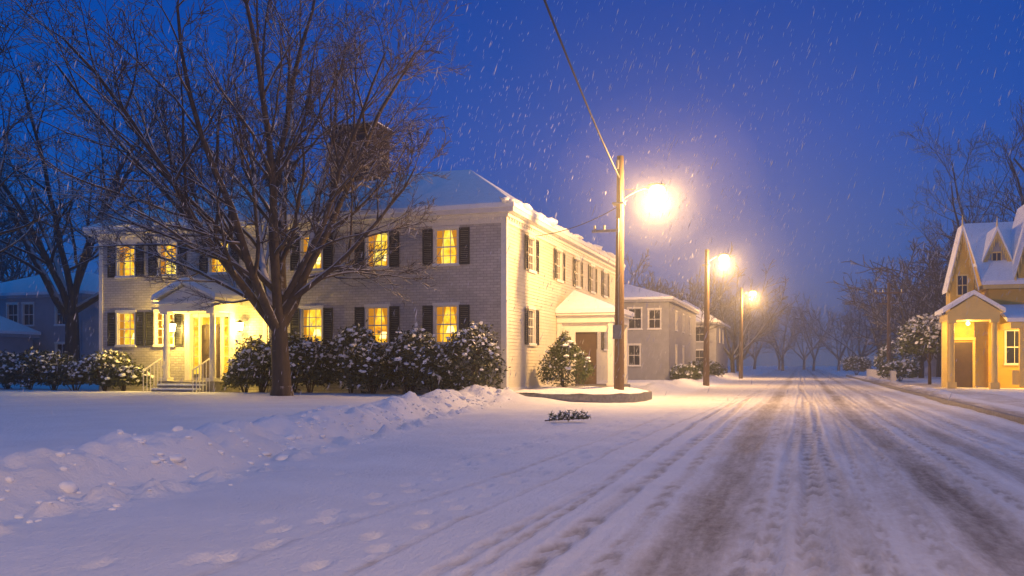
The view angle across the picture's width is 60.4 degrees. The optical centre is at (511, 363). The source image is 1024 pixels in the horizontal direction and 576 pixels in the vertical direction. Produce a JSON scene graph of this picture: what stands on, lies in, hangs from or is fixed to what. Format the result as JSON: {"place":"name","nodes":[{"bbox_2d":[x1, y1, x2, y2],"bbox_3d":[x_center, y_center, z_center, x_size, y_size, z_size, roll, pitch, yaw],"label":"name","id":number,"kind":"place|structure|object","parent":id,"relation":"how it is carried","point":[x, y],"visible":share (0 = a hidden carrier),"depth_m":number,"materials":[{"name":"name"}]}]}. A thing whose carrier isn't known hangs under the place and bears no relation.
{"place":"outdoors","nodes":[
{"label":"outdoors","id":0,"kind":"place"},
{"bbox_2d":[170,324,175,331],"bbox_3d":[-13.534,-1.440,35.039,0.300,0.300,0.300,0,0,18],"label":"lantern glass","id":1,"kind":"object","parent":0,"point":[172,327],"visible":0.73,"depth_m":34.95,"materials":[{"name":"white glass"}]},
{"bbox_2d":[151,277,242,389],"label":"porch snow","id":2,"kind":"structure","parent":0,"point":[215,290],"depth_m":33.23,"materials":[{"name":"white snow"}]},
{"bbox_2d":[236,323,243,330],"bbox_3d":[-10.540,-1.440,34.060,0.300,0.300,0.300,0,0,18],"label":"lantern glass","id":3,"kind":"object","parent":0,"point":[239,327],"visible":1,"depth_m":33.97,"materials":[{"name":"white glass"}]},
{"bbox_2d":[0,366,1023,575],"bbox_3d":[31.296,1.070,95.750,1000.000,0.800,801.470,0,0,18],"label":"ground","id":4,"kind":"structure","parent":0,"point":[349,506],"depth_m":10.15,"materials":[{"name":"white snow"}]},
{"bbox_2d":[0,349,29,388],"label":"rhododendron bush","id":5,"kind":"object","parent":4,"relation":"on","point":[7,357],"visible":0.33,"depth_m":38.07,"materials":[{"name":"green plant"}]},
{"bbox_2d":[0,316,40,383],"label":"neighbour garage","id":6,"kind":"structure","parent":4,"relation":"on","point":[15,336],"depth_m":50.14,"materials":[{"name":"white wood"}]},
{"bbox_2d":[0,110,55,279],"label":"bare tree","id":7,"kind":"object","parent":4,"relation":"on","point":[8,221],"visible":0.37,"depth_m":52.12,"materials":[{"name":"brown plant"}]},
{"bbox_2d":[0,353,58,389],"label":"rhododendron bush","id":8,"kind":"object","parent":4,"relation":"on","point":[10,364],"visible":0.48,"depth_m":36.65,"materials":[{"name":"green plant"}]},
{"bbox_2d":[16,346,79,389],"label":"rhododendron bush","id":9,"kind":"object","parent":4,"relation":"on","point":[45,356],"visible":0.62,"depth_m":36.13,"materials":[{"name":"green plant"}]},
{"bbox_2d":[0,297,98,379],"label":"walls","id":10,"kind":"structure","parent":4,"relation":"on","point":[44,315],"depth_m":52.11,"materials":[{"name":"grey paint"}]},
{"bbox_2d":[6,302,64,354],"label":"window trim","id":11,"kind":"structure","parent":10,"relation":"attached to","point":[24,314],"depth_m":52.66,"materials":[{"name":"white wood"}]},
{"bbox_2d":[9,304,64,353],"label":"dark panes","id":12,"kind":"object","parent":11,"relation":"attached to","point":[28,310],"visible":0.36,"depth_m":52.68,"materials":[{"name":"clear glass"}]},
{"bbox_2d":[0,293,93,298],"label":"eaves","id":13,"kind":"object","parent":10,"relation":"on","point":[35,296],"visible":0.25,"depth_m":52.16,"materials":[{"name":"white wood"}]},
{"bbox_2d":[0,272,98,295],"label":"roof","id":14,"kind":"structure","parent":13,"relation":"on","point":[27,285],"depth_m":53.73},
{"bbox_2d":[0,0,102,252],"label":"bare tree","id":15,"kind":"object","parent":4,"relation":"on","point":[33,221],"visible":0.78,"depth_m":36.33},
{"bbox_2d":[40,361,119,390],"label":"rhododendron bush","id":16,"kind":"object","parent":4,"relation":"on","point":[66,368],"visible":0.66,"depth_m":35.12,"materials":[{"name":"green plant"}]},
{"bbox_2d":[77,349,136,390],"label":"rhododendron bush","id":17,"kind":"object","parent":4,"relation":"on","point":[106,358],"visible":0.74,"depth_m":34.67,"materials":[{"name":"green plant"}]},
{"bbox_2d":[98,362,156,390],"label":"rhododendron bush","id":18,"kind":"object","parent":4,"relation":"on","point":[124,378],"visible":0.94,"depth_m":34.04,"materials":[{"name":"green plant"}]},
{"bbox_2d":[0,4,324,384],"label":"bare tree","id":19,"kind":"object","parent":4,"relation":"on","point":[70,293],"visible":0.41,"depth_m":46.30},
{"bbox_2d":[151,380,239,391],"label":"porch steps","id":20,"kind":"structure","parent":4,"relation":"on","point":[217,385],"depth_m":33.13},
{"bbox_2d":[101,65,316,217],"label":"bare tree","id":21,"kind":"object","parent":4,"relation":"on","point":[192,165],"visible":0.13,"depth_m":49.77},
{"bbox_2d":[0,0,470,395],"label":"bare tree","id":22,"kind":"object","parent":4,"relation":"on","point":[280,295],"visible":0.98,"depth_m":27.24,"materials":[{"name":"brown plant"}]},
{"bbox_2d":[220,355,268,391],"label":"rhododendron bush","id":23,"kind":"object","parent":4,"relation":"on","point":[229,374],"visible":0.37,"depth_m":32.34,"materials":[{"name":"green plant"}]},
{"bbox_2d":[228,334,271,391],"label":"rhododendron bush","id":24,"kind":"object","parent":4,"relation":"on","point":[256,350],"visible":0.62,"depth_m":31.78,"materials":[{"name":"green plant"}]},
{"bbox_2d":[0,385,518,522],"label":"snow bank","id":25,"kind":"structure","parent":4,"relation":"on","point":[69,486],"depth_m":11.66,"materials":[{"name":"white snow"}]},
{"bbox_2d":[262,330,328,391],"bbox_3d":[-7.885,-0.032,32.211,2.404,2.677,2.412,0,0,18],"label":"rhododendron bush","id":26,"kind":"object","parent":4,"relation":"on","point":[292,337],"visible":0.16,"depth_m":31.83,"materials":[{"name":"green plant"}]},
{"bbox_2d":[103,223,500,394],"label":"front walls","id":27,"kind":"structure","parent":4,"relation":"on","point":[139,292],"depth_m":32.70,"materials":[{"name":"paint"}]},
{"bbox_2d":[114,225,607,350],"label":"window trim","id":28,"kind":"structure","parent":27,"relation":"attached to","point":[435,305],"depth_m":33.57,"materials":[{"name":"white wood"}]},
{"bbox_2d":[107,227,608,349],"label":"shutters","id":29,"kind":"object","parent":28,"relation":"attached to","point":[426,257],"visible":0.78,"depth_m":33.53,"materials":[{"name":"black wood"}]},
{"bbox_2d":[529,239,577,342],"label":"dark panes","id":30,"kind":"object","parent":28,"relation":"attached to","point":[557,278],"visible":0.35,"depth_m":34.29,"materials":[{"name":"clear glass"}]},
{"bbox_2d":[115,263,607,349],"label":"sill snow","id":31,"kind":"structure","parent":27,"relation":"on","point":[322,268],"depth_m":34.59,"materials":[{"name":"white snow"}]},
{"bbox_2d":[289,333,340,392],"bbox_3d":[-7.397,0.093,31.238,2.520,2.427,2.375,0,0,18],"label":"rhododendron bush","id":32,"kind":"object","parent":4,"relation":"on","point":[309,345],"visible":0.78,"depth_m":30.94,"materials":[{"name":"green plant"}]},
{"bbox_2d":[317,319,383,392],"bbox_3d":[-5.778,-0.140,31.573,2.569,2.892,2.210,0,0,18],"label":"rhododendron bush","id":33,"kind":"object","parent":4,"relation":"on","point":[359,335],"visible":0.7,"depth_m":31.00,"materials":[{"name":"green plant"}]},
{"bbox_2d":[84,206,624,391],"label":"trim","id":34,"kind":"structure","parent":4,"relation":"on","point":[513,216],"depth_m":32.43,"materials":[{"name":"white wood"}]},
{"bbox_2d":[82,169,581,242],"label":"roof","id":35,"kind":"structure","parent":34,"relation":"on","point":[468,183],"depth_m":33.78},
{"bbox_2d":[262,122,391,186],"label":"chimneys","id":36,"kind":"object","parent":35,"relation":"on","point":[361,136],"visible":0.19,"depth_m":37.17,"materials":[{"name":"brick"}]},
{"bbox_2d":[274,120,390,160],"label":"chimney snow","id":37,"kind":"structure","parent":36,"relation":"on","point":[355,123],"depth_m":37.05,"materials":[{"name":"white snow"}]},
{"bbox_2d":[103,197,615,258],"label":"eave snow","id":38,"kind":"structure","parent":35,"relation":"on","point":[551,220],"depth_m":34.59,"materials":[{"name":"white snow"}]},
{"bbox_2d":[581,240,624,267],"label":"roof","id":39,"kind":"structure","parent":34,"relation":"on","point":[596,250],"depth_m":43.27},
{"bbox_2d":[537,0,942,289],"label":"overhead wires","id":40,"kind":"object","parent":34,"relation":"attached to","point":[556,30],"visible":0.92,"depth_m":22.72,"materials":[{"name":"black rubber"}]},
{"bbox_2d":[337,342,401,393],"bbox_3d":[-4.939,0.254,30.858,1.608,2.106,2.693,0,0,42],"label":"rhododendron bush","id":41,"kind":"object","parent":4,"relation":"on","point":[371,357],"visible":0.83,"depth_m":30.35,"materials":[{"name":"green plant"}]},
{"bbox_2d":[142,281,632,391],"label":"porch trim","id":42,"kind":"structure","parent":4,"relation":"on","point":[583,322],"depth_m":34.49,"materials":[{"name":"white wood"}]},
{"bbox_2d":[202,325,219,377],"bbox_3d":[-11.900,-0.455,34.888,0.940,2.190,0.070,0,0,18],"label":"front door","id":43,"kind":"structure","parent":42,"relation":"attached to","point":[205,345],"depth_m":34.91,"materials":[{"name":"brown wood"}]},
{"bbox_2d":[125,230,456,373],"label":"lit rooms","id":44,"kind":"object","parent":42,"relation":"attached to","point":[313,313],"visible":0.19,"depth_m":34.40,"materials":[{"name":"yellow glass"}]},
{"bbox_2d":[120,230,456,344],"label":"curtains","id":45,"kind":"object","parent":44,"relation":"attached to","point":[439,261],"visible":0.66,"depth_m":32.85,"materials":[{"name":"beige fabric"}]},
{"bbox_2d":[132,254,454,338],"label":"room lamps","id":46,"kind":"object","parent":44,"relation":"attached to","point":[317,332],"visible":0.41,"depth_m":33.83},
{"bbox_2d":[576,332,596,383],"bbox_3d":[2.789,-0.250,38.157,0.714,2.200,2.484,0,0,-22],"label":"side door","id":47,"kind":"structure","parent":42,"relation":"attached to","point":[588,340],"depth_m":37.22,"materials":[{"name":"brown wood"}]},
{"bbox_2d":[555,290,633,316],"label":"side porch roof","id":48,"kind":"structure","parent":42,"relation":"on","point":[574,301],"depth_m":37.15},
{"bbox_2d":[360,321,447,393],"bbox_3d":[-3.786,-0.100,30.799,3.263,2.813,2.495,0,0,18],"label":"rhododendron bush","id":49,"kind":"object","parent":4,"relation":"on","point":[398,345],"visible":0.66,"depth_m":30.35,"materials":[{"name":"green plant"}]},
{"bbox_2d":[405,338,467,391],"bbox_3d":[-2.600,0.204,30.116,2.204,2.208,2.188,0,0,18],"label":"rhododendron bush","id":50,"kind":"object","parent":4,"relation":"on","point":[437,349],"visible":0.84,"depth_m":29.53,"materials":[{"name":"green plant"}]},
{"bbox_2d":[432,321,510,389],"bbox_3d":[-1.475,-0.085,30.084,2.369,2.782,2.591,0,0,38],"label":"rhododendron bush","id":51,"kind":"object","parent":4,"relation":"on","point":[458,344],"visible":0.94,"depth_m":29.54,"materials":[{"name":"green plant"}]},
{"bbox_2d":[0,193,1013,377],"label":"distant trees","id":52,"kind":"object","parent":4,"relation":"on","point":[914,295],"visible":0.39,"depth_m":92.59,"materials":[{"name":"brown plant"}]},
{"bbox_2d":[508,224,614,387],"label":"side wall","id":53,"kind":"structure","parent":4,"relation":"on","point":[524,285],"depth_m":34.73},
{"bbox_2d":[545,409,590,421],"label":"shrub","id":54,"kind":"object","parent":4,"relation":"on","point":[553,417],"visible":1,"depth_m":19.46,"materials":[{"name":"green plant"}]},
{"bbox_2d":[514,386,651,402],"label":"planting island","id":55,"kind":"structure","parent":4,"relation":"on","point":[591,394],"depth_m":30.32,"materials":[{"name":"snow"}]},
{"bbox_2d":[534,330,596,387],"bbox_3d":[2.134,-0.018,33.668,2.502,2.651,2.535,0,0,18],"label":"yew bush","id":56,"kind":"object","parent":55,"relation":"on","point":[559,353],"visible":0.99,"depth_m":33.23,"materials":[{"name":"green plant"}]},
{"bbox_2d":[556,384,629,386],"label":"side porch floor","id":57,"kind":"structure","parent":4,"relation":"on","point":[604,385],"depth_m":37.23,"materials":[{"name":"white snow"}]},
{"bbox_2d":[592,155,664,393],"bbox_3d":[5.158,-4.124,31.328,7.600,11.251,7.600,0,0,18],"label":"street lamp","id":58,"kind":"object","parent":4,"relation":"on","point":[655,191],"visible":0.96,"depth_m":31.63,"materials":[{"name":"brown wood"}]},
{"bbox_2d":[624,302,695,379],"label":"walls","id":59,"kind":"structure","parent":4,"relation":"on","point":[668,338],"depth_m":60.18,"materials":[{"name":"grey paint"}]},
{"bbox_2d":[627,307,690,365],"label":"window trim","id":60,"kind":"structure","parent":59,"relation":"attached to","point":[648,319],"depth_m":60.40,"materials":[{"name":"white wood"}]},
{"bbox_2d":[629,309,659,364],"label":"dark panes","id":61,"kind":"object","parent":60,"relation":"attached to","point":[634,323],"visible":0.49,"depth_m":60.39,"materials":[{"name":"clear glass"}]},
{"bbox_2d":[624,299,698,314],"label":"eaves","id":62,"kind":"object","parent":59,"relation":"on","point":[677,303],"visible":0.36,"depth_m":60.23,"materials":[{"name":"white wood"}]},
{"bbox_2d":[624,284,699,311],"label":"roof","id":63,"kind":"structure","parent":62,"relation":"on","point":[634,293],"depth_m":60.63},
{"bbox_2d":[669,363,702,379],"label":"evergreen shrub","id":64,"kind":"object","parent":4,"relation":"on","point":[687,369],"visible":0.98,"depth_m":58.58,"materials":[{"name":"green plant"}]},
{"bbox_2d":[688,360,726,376],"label":"evergreen shrub","id":65,"kind":"object","parent":4,"relation":"on","point":[715,367],"visible":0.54,"depth_m":68.21,"materials":[{"name":"green plant"}]},
{"bbox_2d":[696,324,727,375],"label":"walls","id":66,"kind":"structure","parent":4,"relation":"on","point":[716,350],"depth_m":83.17,"materials":[{"name":"white paint"}]},
{"bbox_2d":[696,325,723,359],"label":"window trim","id":67,"kind":"structure","parent":66,"relation":"attached to","point":[699,350],"depth_m":82.66,"materials":[{"name":"white wood"}]},
{"bbox_2d":[696,328,703,360],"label":"dark panes","id":68,"kind":"object","parent":67,"relation":"attached to","point":[701,339],"visible":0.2,"depth_m":82.67,"materials":[{"name":"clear glass"}]},
{"bbox_2d":[696,322,729,329],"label":"eaves","id":69,"kind":"object","parent":66,"relation":"on","point":[722,325],"visible":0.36,"depth_m":82.59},
{"bbox_2d":[682,300,730,327],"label":"roof","id":70,"kind":"structure","parent":69,"relation":"on","point":[699,315],"depth_m":83.05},
{"bbox_2d":[702,249,728,385],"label":"street lamp","id":71,"kind":"object","parent":4,"relation":"on","point":[706,329],"visible":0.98,"depth_m":51.38,"materials":[{"name":"brown wood"}]},
{"bbox_2d":[738,287,755,378],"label":"street lamp","id":72,"kind":"object","parent":4,"relation":"on","point":[752,293],"visible":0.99,"depth_m":76.95,"materials":[{"name":"brown wood"}]},
{"bbox_2d":[840,355,872,374],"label":"evergreen shrub","id":73,"kind":"object","parent":4,"relation":"on","point":[863,362],"visible":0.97,"depth_m":90.70,"materials":[{"name":"green plant"}]},
{"bbox_2d":[866,369,896,380],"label":"wall","id":74,"kind":"structure","parent":4,"relation":"on","point":[873,373],"depth_m":67.95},
{"bbox_2d":[875,283,902,361],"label":"utility pole","id":75,"kind":"object","parent":4,"relation":"on","point":[888,293],"visible":0.91,"depth_m":66.34,"materials":[{"name":"brown wood"}]},
{"bbox_2d":[876,359,920,380],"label":"evergreen shrub","id":76,"kind":"object","parent":4,"relation":"on","point":[902,365],"visible":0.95,"depth_m":60.05,"materials":[{"name":"green plant"}]},
{"bbox_2d":[873,336,925,370],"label":"evergreen shrub","id":77,"kind":"object","parent":4,"relation":"on","point":[881,354],"visible":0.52,"depth_m":73.44,"materials":[{"name":"green plant"}]},
{"bbox_2d":[896,312,941,384],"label":"evergreen tree","id":78,"kind":"object","parent":4,"relation":"on","point":[927,328],"visible":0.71,"depth_m":50.41,"materials":[{"name":"green plant"}]},
{"bbox_2d":[917,331,936,376],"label":"walls","id":79,"kind":"structure","parent":4,"relation":"on","point":[933,364],"depth_m":83.99,"materials":[{"name":"grey paint"}]},
{"bbox_2d":[846,375,1023,424],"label":"kerb","id":80,"kind":"structure","parent":4,"relation":"on","point":[1016,418],"depth_m":26.93,"materials":[{"name":"stone"}]},
{"bbox_2d":[881,110,1023,287],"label":"bare tree","id":81,"kind":"object","parent":4,"relation":"on","point":[1019,186],"visible":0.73,"depth_m":64.46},
{"bbox_2d":[940,215,1023,388],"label":"trim","id":82,"kind":"structure","parent":4,"relation":"on","point":[980,310],"depth_m":42.52,"materials":[{"name":"white wood"}]},
{"bbox_2d":[955,342,971,386],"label":"entrance door","id":83,"kind":"structure","parent":82,"relation":"attached to","point":[963,364],"depth_m":44.63,"materials":[{"name":"brown wood"}]},
{"bbox_2d":[935,205,1023,321],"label":"roof snow","id":84,"kind":"structure","parent":82,"relation":"on","point":[1013,239],"depth_m":45.32,"materials":[{"name":"white snow"}]},
{"bbox_2d":[988,241,1006,284],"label":"dormer","id":85,"kind":"object","parent":82,"relation":"on","point":[996,247],"visible":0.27,"depth_m":45.81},
{"bbox_2d":[946,235,1023,387],"bbox_3d":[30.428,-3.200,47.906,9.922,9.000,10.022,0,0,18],"label":"walls","id":86,"kind":"structure","parent":4,"relation":"on","point":[982,370],"depth_m":44.65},
{"bbox_2d":[974,330,1018,364],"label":"window trim","id":87,"kind":"structure","parent":86,"relation":"attached to","point":[1005,346],"depth_m":44.41,"materials":[{"name":"white wood"}]},
{"bbox_2d":[958,253,1018,362],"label":"dark panes","id":88,"kind":"object","parent":87,"relation":"attached to","point":[1010,343],"visible":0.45,"depth_m":44.47,"materials":[{"name":"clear glass"}]},
{"bbox_2d":[984,94,1023,221],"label":"bare tree","id":89,"kind":"object","parent":4,"relation":"on","point":[1021,155],"visible":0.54,"depth_m":55.37,"materials":[{"name":"brown plant"}]},
{"bbox_2d":[0,0,1023,365],"label":"sky","id":90,"kind":"structure","parent":0,"point":[528,60],"materials":[{"name":"blue"}]},
{"bbox_2d":[1,0,1023,400],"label":"falling snow","id":91,"kind":"structure","parent":0,"point":[563,196],"depth_m":25.00,"materials":[{"name":"white snow"}]},
{"bbox_2d":[349,366,1023,575],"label":"road","id":92,"kind":"structure","parent":0,"point":[817,473],"depth_m":8.30,"materials":[{"name":"white snow"}]}
]}

